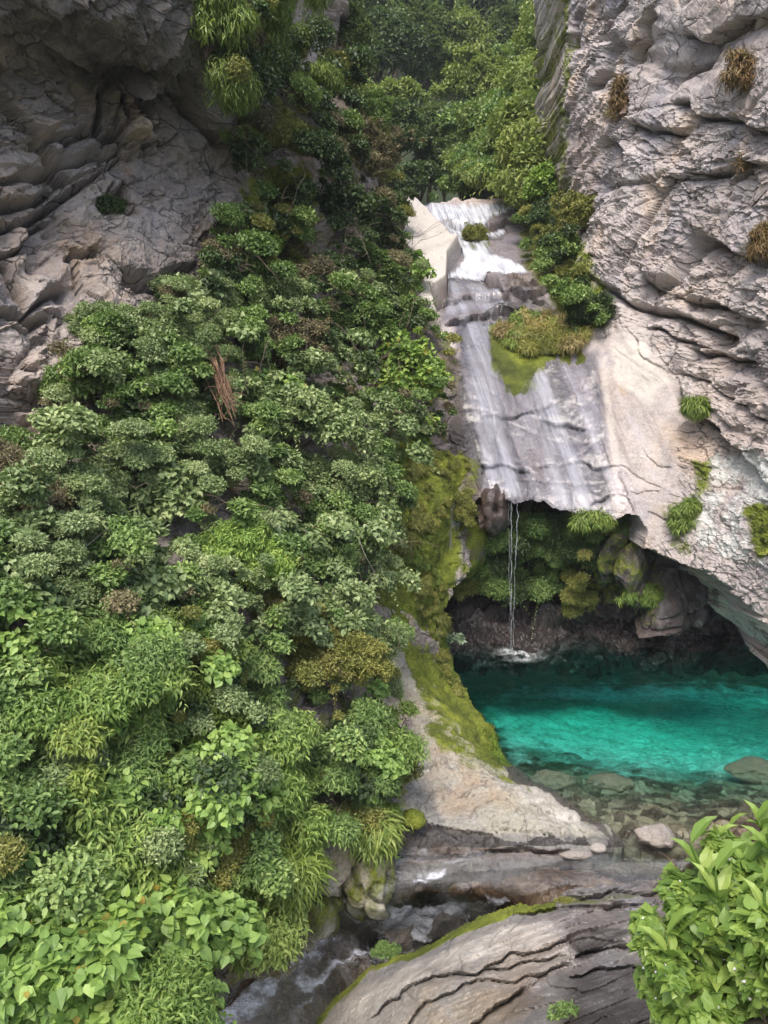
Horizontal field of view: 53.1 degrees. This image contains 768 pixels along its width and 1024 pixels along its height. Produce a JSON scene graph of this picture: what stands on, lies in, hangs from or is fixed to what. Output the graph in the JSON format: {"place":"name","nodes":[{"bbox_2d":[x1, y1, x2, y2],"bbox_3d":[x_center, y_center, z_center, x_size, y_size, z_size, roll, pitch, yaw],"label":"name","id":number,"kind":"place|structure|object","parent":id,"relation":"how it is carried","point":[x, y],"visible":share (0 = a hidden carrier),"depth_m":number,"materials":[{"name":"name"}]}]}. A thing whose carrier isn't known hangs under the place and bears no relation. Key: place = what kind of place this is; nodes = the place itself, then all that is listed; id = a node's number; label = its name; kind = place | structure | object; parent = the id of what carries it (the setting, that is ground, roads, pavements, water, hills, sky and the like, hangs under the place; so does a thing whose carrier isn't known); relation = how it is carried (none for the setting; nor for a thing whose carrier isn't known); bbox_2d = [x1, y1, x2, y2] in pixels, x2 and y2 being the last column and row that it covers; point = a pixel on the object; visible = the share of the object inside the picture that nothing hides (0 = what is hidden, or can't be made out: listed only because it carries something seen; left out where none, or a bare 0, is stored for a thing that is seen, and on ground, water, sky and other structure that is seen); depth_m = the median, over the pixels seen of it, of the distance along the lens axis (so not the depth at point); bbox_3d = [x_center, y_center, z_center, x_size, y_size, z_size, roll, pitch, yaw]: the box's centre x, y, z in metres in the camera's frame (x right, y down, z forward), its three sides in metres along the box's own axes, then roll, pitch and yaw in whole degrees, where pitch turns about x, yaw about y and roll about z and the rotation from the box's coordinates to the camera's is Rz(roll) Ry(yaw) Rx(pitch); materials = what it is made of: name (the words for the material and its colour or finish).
{"place":"outdoors","nodes":[
{"label":"outdoors","id":0,"kind":"place"},
{"bbox_2d":[0,0,477,1013],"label":"cliff","id":1,"kind":"structure","parent":0,"point":[98,98],"depth_m":12.24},
{"bbox_2d":[0,438,80,512],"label":"shrub","id":2,"kind":"object","parent":1,"relation":"on","point":[13,454],"visible":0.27,"depth_m":8.44,"materials":[{"name":"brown plant"}]},
{"bbox_2d":[54,298,139,354],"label":"shrub","id":3,"kind":"object","parent":1,"relation":"on","point":[83,310],"visible":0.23,"depth_m":10.87,"materials":[{"name":"green plant"}]},
{"bbox_2d":[76,452,140,508],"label":"shrub","id":4,"kind":"object","parent":1,"relation":"on","point":[120,473],"visible":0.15,"depth_m":9.28,"materials":[{"name":"green plant"}]},
{"bbox_2d":[95,191,128,214],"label":"shrub","id":5,"kind":"object","parent":1,"relation":"on","point":[106,203],"visible":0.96,"depth_m":12.64,"materials":[{"name":"green plant"}]},
{"bbox_2d":[55,765,169,894],"bbox_3d":[-2.549,2.768,6.578,1.593,1.294,0.946,0,8,0],"label":"bamboo clump","id":6,"kind":"object","parent":1,"relation":"on","point":[97,818],"visible":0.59,"depth_m":6.30,"materials":[{"name":"green plant"}]},
{"bbox_2d":[0,201,246,453],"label":"undergrowth","id":7,"kind":"object","parent":1,"relation":"on","point":[226,213],"visible":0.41,"depth_m":10.15,"materials":[{"name":"green plant"}]},
{"bbox_2d":[0,839,269,1023],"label":"vine cover","id":8,"kind":"object","parent":1,"relation":"on","point":[74,970],"visible":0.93,"depth_m":5.42,"materials":[{"name":"green plant"}]},
{"bbox_2d":[89,685,180,761],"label":"bamboo clump","id":9,"kind":"object","parent":1,"relation":"on","point":[143,721],"visible":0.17,"depth_m":7.04,"materials":[{"name":"green plant"}]},
{"bbox_2d":[107,761,205,845],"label":"bamboo clump","id":10,"kind":"object","parent":1,"relation":"on","point":[165,777],"visible":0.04,"depth_m":6.93,"materials":[{"name":"green plant"}]},
{"bbox_2d":[110,304,208,367],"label":"shrub","id":11,"kind":"object","parent":1,"relation":"on","point":[165,323],"visible":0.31,"depth_m":10.93,"materials":[{"name":"green plant"}]},
{"bbox_2d":[111,389,219,439],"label":"shrub","id":12,"kind":"object","parent":1,"relation":"on","point":[193,408],"visible":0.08,"depth_m":10.33,"materials":[{"name":"green plant"}]},
{"bbox_2d":[124,461,208,525],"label":"shrub","id":13,"kind":"object","parent":1,"relation":"attached to","point":[172,485],"visible":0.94,"depth_m":9.34,"materials":[{"name":"green plant"}]},
{"bbox_2d":[146,272,247,309],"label":"shrub","id":14,"kind":"object","parent":1,"relation":"on","point":[233,297],"visible":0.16,"depth_m":12.52,"materials":[{"name":"green plant"}]},
{"bbox_2d":[0,575,430,939],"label":"undergrowth","id":15,"kind":"object","parent":1,"relation":"on","point":[242,788],"visible":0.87,"depth_m":7.07,"materials":[{"name":"green plant"}]},
{"bbox_2d":[187,0,252,58],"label":"hanging fern","id":16,"kind":"object","parent":1,"relation":"hanging from","point":[213,10],"visible":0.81,"depth_m":11.87,"materials":[{"name":"green plant"}]},
{"bbox_2d":[0,245,457,652],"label":"undergrowth","id":17,"kind":"object","parent":1,"relation":"on","point":[141,578],"visible":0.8,"depth_m":9.88,"materials":[{"name":"green plant"}]},
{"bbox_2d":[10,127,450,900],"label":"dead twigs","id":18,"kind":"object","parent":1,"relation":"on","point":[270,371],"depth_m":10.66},
{"bbox_2d":[196,513,307,594],"bbox_3d":[-1.776,0.651,9.377,1.684,1.426,0.936,0,8,0],"label":"bamboo clump","id":19,"kind":"object","parent":1,"relation":"on","point":[221,539],"visible":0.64,"depth_m":9.18,"materials":[{"name":"green plant"}]},
{"bbox_2d":[213,932,303,987],"bbox_3d":[-1.294,4.735,8.235,1.216,0.515,0.650,-3,9,-21],"label":"rock","id":20,"kind":"object","parent":1,"relation":"on","point":[226,976],"visible":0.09,"depth_m":7.95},
{"bbox_2d":[197,0,345,135],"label":"undergrowth","id":21,"kind":"object","parent":1,"relation":"on","point":[236,79],"visible":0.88,"depth_m":13.02,"materials":[{"name":"green plant"}]},
{"bbox_2d":[234,105,315,161],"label":"shrub","id":22,"kind":"object","parent":1,"relation":"on","point":[284,118],"visible":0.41,"depth_m":14.74,"materials":[{"name":"green plant"}]},
{"bbox_2d":[239,366,310,403],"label":"shrub","id":23,"kind":"object","parent":1,"relation":"on","point":[263,374],"visible":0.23,"depth_m":11.78,"materials":[{"name":"green plant"}]},
{"bbox_2d":[241,270,312,314],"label":"shrub","id":24,"kind":"object","parent":1,"relation":"on","point":[293,283],"visible":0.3,"depth_m":13.37,"materials":[{"name":"green plant"}]},
{"bbox_2d":[233,313,334,373],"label":"shrub","id":25,"kind":"object","parent":1,"relation":"on","point":[277,326],"visible":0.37,"depth_m":12.82,"materials":[{"name":"green plant"}]},
{"bbox_2d":[249,590,326,646],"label":"shrub","id":26,"kind":"object","parent":1,"relation":"on","point":[302,638],"visible":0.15,"depth_m":9.34,"materials":[{"name":"green plant"}]},
{"bbox_2d":[278,17,302,96],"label":"hanging creeper","id":27,"kind":"object","parent":1,"relation":"hanging from","point":[294,62],"visible":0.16,"depth_m":16.19,"materials":[{"name":"green plant"}]},
{"bbox_2d":[220,381,383,458],"bbox_3d":[-1.387,-1.274,11.648,2.784,1.418,0.894,0,8,0],"label":"shrub","id":28,"kind":"object","parent":1,"relation":"on","point":[326,418],"visible":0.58,"depth_m":11.51,"materials":[{"name":"green plant"}]},
{"bbox_2d":[200,41,419,301],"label":"undergrowth","id":29,"kind":"object","parent":1,"relation":"on","point":[328,149],"visible":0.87,"depth_m":15.15,"materials":[{"name":"green plant"}]},
{"bbox_2d":[288,889,344,953],"bbox_3d":[-0.936,4.478,8.632,0.981,0.711,0.788,0,8,0],"label":"rock","id":30,"kind":"object","parent":1,"relation":"on","point":[323,923],"visible":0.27,"depth_m":8.34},
{"bbox_2d":[314,815,355,896],"bbox_3d":[-0.816,3.810,8.486,0.953,1.018,0.723,4,9,24],"label":"rock","id":31,"kind":"object","parent":30,"relation":"on","point":[342,860],"visible":0.14,"depth_m":8.39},
{"bbox_2d":[216,759,424,985],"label":"undergrowth","id":32,"kind":"object","parent":1,"relation":"on","point":[381,832],"visible":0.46,"depth_m":7.75,"materials":[{"name":"green plant"}]},
{"bbox_2d":[287,449,390,521],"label":"shrub","id":33,"kind":"object","parent":1,"relation":"on","point":[316,474],"visible":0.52,"depth_m":11.78,"materials":[{"name":"green plant"}]},
{"bbox_2d":[280,624,400,709],"bbox_3d":[-0.575,1.947,9.521,1.578,1.284,0.857,0,8,0],"label":"shrub","id":34,"kind":"object","parent":1,"relation":"on","point":[355,654],"visible":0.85,"depth_m":9.36,"materials":[{"name":"green plant"}]},
{"bbox_2d":[314,718,382,803],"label":"ivy","id":35,"kind":"object","parent":1,"relation":"attached to","point":[365,732],"visible":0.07,"depth_m":8.86,"materials":[{"name":"green plant"}]},
{"bbox_2d":[337,0,376,51],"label":"young tree","id":36,"kind":"object","parent":1,"relation":"on","point":[355,27],"visible":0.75,"depth_m":20.73,"materials":[{"name":"green plant"}]},
{"bbox_2d":[313,176,405,229],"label":"shrub","id":37,"kind":"object","parent":1,"relation":"on","point":[336,198],"visible":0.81,"depth_m":16.67,"materials":[{"name":"green plant"}]},
{"bbox_2d":[322,274,418,349],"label":"shrub","id":38,"kind":"object","parent":1,"relation":"on","point":[375,322],"visible":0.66,"depth_m":15.11,"materials":[{"name":"green plant"}]},
{"bbox_2d":[349,87,402,130],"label":"shrub","id":39,"kind":"object","parent":1,"relation":"on","point":[379,103],"visible":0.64,"depth_m":19.87,"materials":[{"name":"green plant"}]},
{"bbox_2d":[322,109,433,189],"bbox_3d":[-0.465,-8.296,17.786,3.308,2.154,1.401,0,8,0],"label":"shrub","id":40,"kind":"object","parent":1,"relation":"on","point":[379,142],"visible":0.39,"depth_m":17.61,"materials":[{"name":"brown plant"}]},
{"bbox_2d":[354,244,410,296],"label":"shrub","id":41,"kind":"object","parent":1,"relation":"on","point":[388,272],"visible":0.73,"depth_m":17.20,"materials":[{"name":"green plant"}]},
{"bbox_2d":[370,185,409,248],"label":"shrub","id":42,"kind":"object","parent":1,"relation":"on","point":[381,230],"visible":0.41,"depth_m":18.34,"materials":[{"name":"green plant"}]},
{"bbox_2d":[374,326,453,402],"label":"shrub","id":43,"kind":"object","parent":1,"relation":"attached to","point":[421,360],"visible":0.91,"depth_m":14.98,"materials":[{"name":"green plant"}]},
{"bbox_2d":[390,188,462,356],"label":"undergrowth","id":44,"kind":"object","parent":1,"relation":"on","point":[444,336],"visible":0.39,"depth_m":17.99,"materials":[{"name":"green plant"}]},
{"bbox_2d":[452,487,478,527],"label":"shrub","id":45,"kind":"object","parent":1,"relation":"on","point":[465,506],"visible":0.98,"depth_m":15.10,"materials":[{"name":"green plant"}]},
{"bbox_2d":[462,511,487,578],"bbox_3d":[1.768,0.625,16.147,0.912,1.544,1.345,0,8,0],"label":"rock","id":46,"kind":"object","parent":1,"relation":"on","point":[474,537],"visible":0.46,"depth_m":15.66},
{"bbox_2d":[225,872,502,1023],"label":"stream water","id":47,"kind":"structure","parent":0,"point":[407,919],"depth_m":8.94,"materials":[{"name":"white liquid"}]},
{"bbox_2d":[357,24,487,205],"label":"ground","id":48,"kind":"structure","parent":0,"point":[410,156],"depth_m":57.23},
{"bbox_2d":[357,75,425,110],"bbox_3d":[0.258,-17.748,33.661,3.300,2.829,1.736,0,8,0],"label":"valley tree","id":49,"kind":"object","parent":48,"relation":"on","point":[402,87],"visible":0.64,"depth_m":33.27,"materials":[{"name":"green plant"}]},
{"bbox_2d":[353,0,439,87],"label":"valley tree","id":50,"kind":"object","parent":48,"relation":"on","point":[406,46],"visible":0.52,"depth_m":41.65,"materials":[{"name":"green plant"}]},
{"bbox_2d":[370,96,435,188],"bbox_3d":[0.576,-15.159,31.925,3.317,4.419,2.263,1,8,9],"label":"valley tree","id":51,"kind":"object","parent":48,"relation":"on","point":[405,116],"visible":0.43,"depth_m":31.25,"materials":[{"name":"green plant"}]},
{"bbox_2d":[364,0,468,158],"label":"valley tree","id":52,"kind":"object","parent":48,"relation":"on","point":[432,20],"visible":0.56,"depth_m":44.84,"materials":[{"name":"green plant"}]},
{"bbox_2d":[384,157,452,201],"bbox_3d":[1.266,-13.008,31.298,3.784,2.874,2.046,0,8,0],"label":"valley tree","id":53,"kind":"object","parent":48,"relation":"on","point":[420,173],"visible":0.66,"depth_m":30.80,"materials":[{"name":"green plant"}]},
{"bbox_2d":[391,89,472,205],"bbox_3d":[2.083,-16.018,33.698,5.143,5.031,3.566,0,8,0],"label":"valley tree","id":54,"kind":"object","parent":48,"relation":"on","point":[429,110],"visible":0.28,"depth_m":32.85,"materials":[{"name":"green plant"}]},
{"bbox_2d":[431,127,476,168],"bbox_3d":[3.497,-14.024,31.114,3.192,3.263,1.972,0,8,0],"label":"valley tree","id":55,"kind":"object","parent":48,"relation":"on","point":[451,139],"visible":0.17,"depth_m":30.92,"materials":[{"name":"green plant"}]},
{"bbox_2d":[429,93,489,136],"bbox_3d":[3.766,-15.622,31.936,3.796,3.129,2.172,0,8,0],"label":"valley tree","id":56,"kind":"object","parent":48,"relation":"on","point":[448,120],"visible":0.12,"depth_m":31.58,"materials":[{"name":"green plant"}]},
{"bbox_2d":[423,0,497,101],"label":"valley tree","id":57,"kind":"object","parent":48,"relation":"on","point":[480,36],"visible":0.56,"depth_m":45.08,"materials":[{"name":"green plant"}]},
{"bbox_2d":[424,42,512,103],"bbox_3d":[4.672,-19.976,37.014,6.363,4.933,3.027,0,8,0],"label":"valley tree","id":58,"kind":"object","parent":48,"relation":"on","point":[465,79],"visible":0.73,"depth_m":36.70,"materials":[{"name":"green plant"}]},
{"bbox_2d":[451,0,531,25],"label":"valley tree","id":59,"kind":"object","parent":48,"relation":"on","point":[487,7],"visible":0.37,"depth_m":54.15,"materials":[{"name":"green plant"}]},
{"bbox_2d":[369,439,623,953],"bbox_3d":[1.250,1.885,12.331,3.325,6.006,7.858,0,8,0],"label":"rock fin","id":60,"kind":"object","parent":48,"relation":"on","point":[492,814],"visible":0.54,"depth_m":9.45,"materials":[{"name":"stone"}]},
{"bbox_2d":[388,446,470,697],"bbox_3d":[0.794,0.856,14.268,1.604,4.177,3.431,1,8,6],"label":"moss","id":61,"kind":"object","parent":60,"relation":"on","point":[421,522],"visible":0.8,"depth_m":13.91,"materials":[{"name":"green moss"}]},
{"bbox_2d":[487,0,527,45],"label":"valley tree","id":62,"kind":"object","parent":48,"relation":"on","point":[504,19],"visible":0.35,"depth_m":47.28,"materials":[{"name":"green plant"}]},
{"bbox_2d":[316,879,724,1023],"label":"rock slab","id":63,"kind":"object","parent":48,"relation":"on","point":[520,963],"visible":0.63,"depth_m":7.14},
{"bbox_2d":[218,669,767,1023],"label":"water","id":64,"kind":"structure","parent":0,"point":[671,747],"depth_m":13.05,"materials":[{"name":"liquid"}]},
{"bbox_2d":[341,851,395,921],"bbox_3d":[-0.179,4.162,8.796,0.644,1.031,0.688,0,8,0],"label":"rock","id":65,"kind":"object","parent":64,"relation":"on","point":[367,890],"visible":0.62,"depth_m":8.58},
{"bbox_2d":[530,769,576,785],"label":"rock","id":66,"kind":"object","parent":64,"relation":"on","point":[546,777],"visible":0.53,"depth_m":11.19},
{"bbox_2d":[586,772,634,792],"bbox_3d":[3.296,3.962,11.239,0.713,0.312,0.460,0,8,0],"label":"rock","id":67,"kind":"object","parent":64,"relation":"on","point":[617,783],"visible":0.85,"depth_m":11.10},
{"bbox_2d":[633,823,675,848],"bbox_3d":[3.164,3.787,8.968,0.478,0.219,0.381,0,8,0],"label":"boulder","id":68,"kind":"object","parent":64,"relation":"on","point":[658,835],"visible":0.98,"depth_m":8.89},
{"bbox_2d":[723,756,767,784],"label":"rock","id":69,"kind":"object","parent":64,"relation":"on","point":[750,769],"visible":0.94,"depth_m":11.48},
{"bbox_2d":[463,187,534,204],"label":"bank","id":70,"kind":"structure","parent":0,"point":[485,194],"depth_m":28.67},
{"bbox_2d":[428,175,479,201],"bbox_3d":[2.809,-12.226,29.483,2.291,1.770,1.035,1,8,4],"label":"valley tree","id":71,"kind":"object","parent":70,"relation":"on","point":[450,185],"visible":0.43,"depth_m":29.26,"materials":[{"name":"green plant"}]},
{"bbox_2d":[438,0,553,214],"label":"undergrowth","id":72,"kind":"object","parent":70,"relation":"on","point":[502,154],"visible":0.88,"depth_m":25.80,"materials":[{"name":"green plant"}]},
{"bbox_2d":[402,0,767,667],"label":"cliff","id":73,"kind":"structure","parent":0,"point":[679,209],"depth_m":15.89,"materials":[{"name":"stone"}]},
{"bbox_2d":[427,203,525,284],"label":"waterfall","id":74,"kind":"structure","parent":73,"relation":"on","point":[480,263],"depth_m":22.38,"materials":[{"name":"white liquid"}]},
{"bbox_2d":[474,484,508,541],"bbox_3d":[2.160,0.022,15.499,0.683,1.219,1.102,0,8,0],"label":"rock","id":75,"kind":"object","parent":73,"relation":"on","point":[492,516],"visible":0.94,"depth_m":15.08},
{"bbox_2d":[517,160,557,199],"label":"shrub","id":76,"kind":"object","parent":73,"relation":"on","point":[541,179],"visible":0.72,"depth_m":22.02,"materials":[{"name":"green plant"}]},
{"bbox_2d":[489,305,595,358],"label":"mossy grass","id":77,"kind":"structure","parent":73,"relation":"on","point":[529,333],"depth_m":17.61,"materials":[{"name":"green plant"}]},
{"bbox_2d":[532,228,583,276],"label":"shrub","id":78,"kind":"object","parent":73,"relation":"on","point":[572,244],"visible":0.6,"depth_m":19.40,"materials":[{"name":"green plant"}]},
{"bbox_2d":[508,195,610,325],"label":"undergrowth","id":79,"kind":"object","parent":73,"relation":"on","point":[570,290],"visible":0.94,"depth_m":18.91,"materials":[{"name":"green plant"}]},
{"bbox_2d":[539,188,596,238],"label":"shrub","id":80,"kind":"object","parent":73,"relation":"on","point":[573,207],"visible":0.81,"depth_m":19.33,"materials":[{"name":"green plant"}]},
{"bbox_2d":[561,287,618,333],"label":"shrub","id":81,"kind":"object","parent":73,"relation":"on","point":[577,313],"visible":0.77,"depth_m":17.26,"materials":[{"name":"green plant"}]},
{"bbox_2d":[567,507,618,536],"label":"grass tuft","id":82,"kind":"object","parent":73,"relation":"attached to","point":[585,521],"visible":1,"depth_m":14.72,"materials":[{"name":"green plant"}]},
{"bbox_2d":[604,71,628,122],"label":"grass tuft","id":83,"kind":"object","parent":73,"relation":"attached to","point":[615,94],"visible":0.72,"depth_m":17.76,"materials":[{"name":"orange plant"}]},
{"bbox_2d":[665,493,703,537],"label":"fern","id":84,"kind":"object","parent":73,"relation":"attached to","point":[679,520],"visible":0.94,"depth_m":14.09,"materials":[{"name":"green plant"}]},
{"bbox_2d":[675,391,712,422],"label":"fern","id":85,"kind":"object","parent":73,"relation":"attached to","point":[697,407],"visible":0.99,"depth_m":14.32,"materials":[{"name":"green plant"}]},
{"bbox_2d":[715,45,756,97],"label":"grass tuft","id":86,"kind":"object","parent":73,"relation":"attached to","point":[739,70],"visible":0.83,"depth_m":13.68,"materials":[{"name":"orange plant"}]},
{"bbox_2d":[742,215,767,264],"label":"grass tuft","id":87,"kind":"object","parent":73,"relation":"attached to","point":[758,238],"visible":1,"depth_m":13.09,"materials":[{"name":"orange plant"}]},
{"bbox_2d":[443,500,767,682],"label":"grotto wall","id":88,"kind":"structure","parent":0,"point":[674,637],"depth_m":16.12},
{"bbox_2d":[453,509,629,638],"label":"undergrowth","id":89,"kind":"object","parent":88,"relation":"on","point":[508,547],"visible":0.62,"depth_m":16.10,"materials":[{"name":"green plant"}]},
{"bbox_2d":[517,534,579,568],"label":"shrub","id":90,"kind":"object","parent":88,"relation":"on","point":[537,550],"visible":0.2,"depth_m":16.08,"materials":[{"name":"green plant"}]},
{"bbox_2d":[552,531,607,570],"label":"shrub","id":91,"kind":"object","parent":88,"relation":"on","point":[571,548],"visible":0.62,"depth_m":15.63,"materials":[{"name":"green plant"}]},
{"bbox_2d":[613,580,667,609],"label":"fern","id":92,"kind":"object","parent":88,"relation":"attached to","point":[651,593],"visible":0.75,"depth_m":15.30,"materials":[{"name":"green plant"}]},
{"bbox_2d":[744,1015,767,1023],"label":"bank","id":93,"kind":"structure","parent":0,"point":[757,1020],"depth_m":3.40,"materials":[{"name":"soil"}]},
{"bbox_2d":[633,964,680,1023],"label":"vine","id":94,"kind":"object","parent":93,"relation":"on","point":[650,994],"visible":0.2,"depth_m":3.69,"materials":[{"name":"green plant"}]},
{"bbox_2d":[626,901,698,1004],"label":"vine","id":95,"kind":"object","parent":93,"relation":"on","point":[675,977],"visible":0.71,"depth_m":3.58,"materials":[{"name":"green plant"}]},
{"bbox_2d":[637,908,739,1023],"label":"broadleaf plant","id":96,"kind":"object","parent":93,"relation":"on","point":[675,919],"visible":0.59,"depth_m":3.59,"materials":[{"name":"green plant"}]},
{"bbox_2d":[670,816,716,906],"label":"broadleaf plant","id":97,"kind":"object","parent":93,"relation":"on","point":[699,827],"visible":0.24,"depth_m":3.78,"materials":[{"name":"green plant"}]},
{"bbox_2d":[652,861,735,965],"bbox_3d":[1.518,2.169,3.763,0.306,0.768,0.547,-3,9,-23],"label":"vine","id":98,"kind":"object","parent":93,"relation":"on","point":[673,878],"visible":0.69,"depth_m":3.70,"materials":[{"name":"green plant"}]},
{"bbox_2d":[641,946,767,1023],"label":"vine","id":99,"kind":"object","parent":93,"relation":"on","point":[706,1007],"visible":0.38,"depth_m":3.47,"materials":[{"name":"green plant"}]},
{"bbox_2d":[678,853,737,988],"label":"broadleaf plant","id":100,"kind":"object","parent":93,"relation":"on","point":[709,861],"visible":0.27,"depth_m":3.67,"materials":[{"name":"green plant"}]},
{"bbox_2d":[666,868,762,960],"bbox_3d":[1.626,2.156,3.725,0.570,0.874,0.420,4,9,27],"label":"vine","id":101,"kind":"object","parent":93,"relation":"on","point":[726,901],"visible":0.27,"depth_m":3.61,"materials":[{"name":"green plant"}]},
{"bbox_2d":[690,841,746,985],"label":"broadleaf plant","id":102,"kind":"object","parent":93,"relation":"on","point":[718,885],"visible":0.45,"depth_m":3.58,"materials":[{"name":"green plant"}]},
{"bbox_2d":[690,823,767,897],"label":"vine","id":103,"kind":"object","parent":93,"relation":"on","point":[756,864],"visible":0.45,"depth_m":3.72,"materials":[{"name":"green plant"}]},
{"bbox_2d":[719,894,767,1022],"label":"vine","id":104,"kind":"object","parent":93,"relation":"on","point":[745,923],"visible":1,"depth_m":3.35,"materials":[{"name":"green plant"}]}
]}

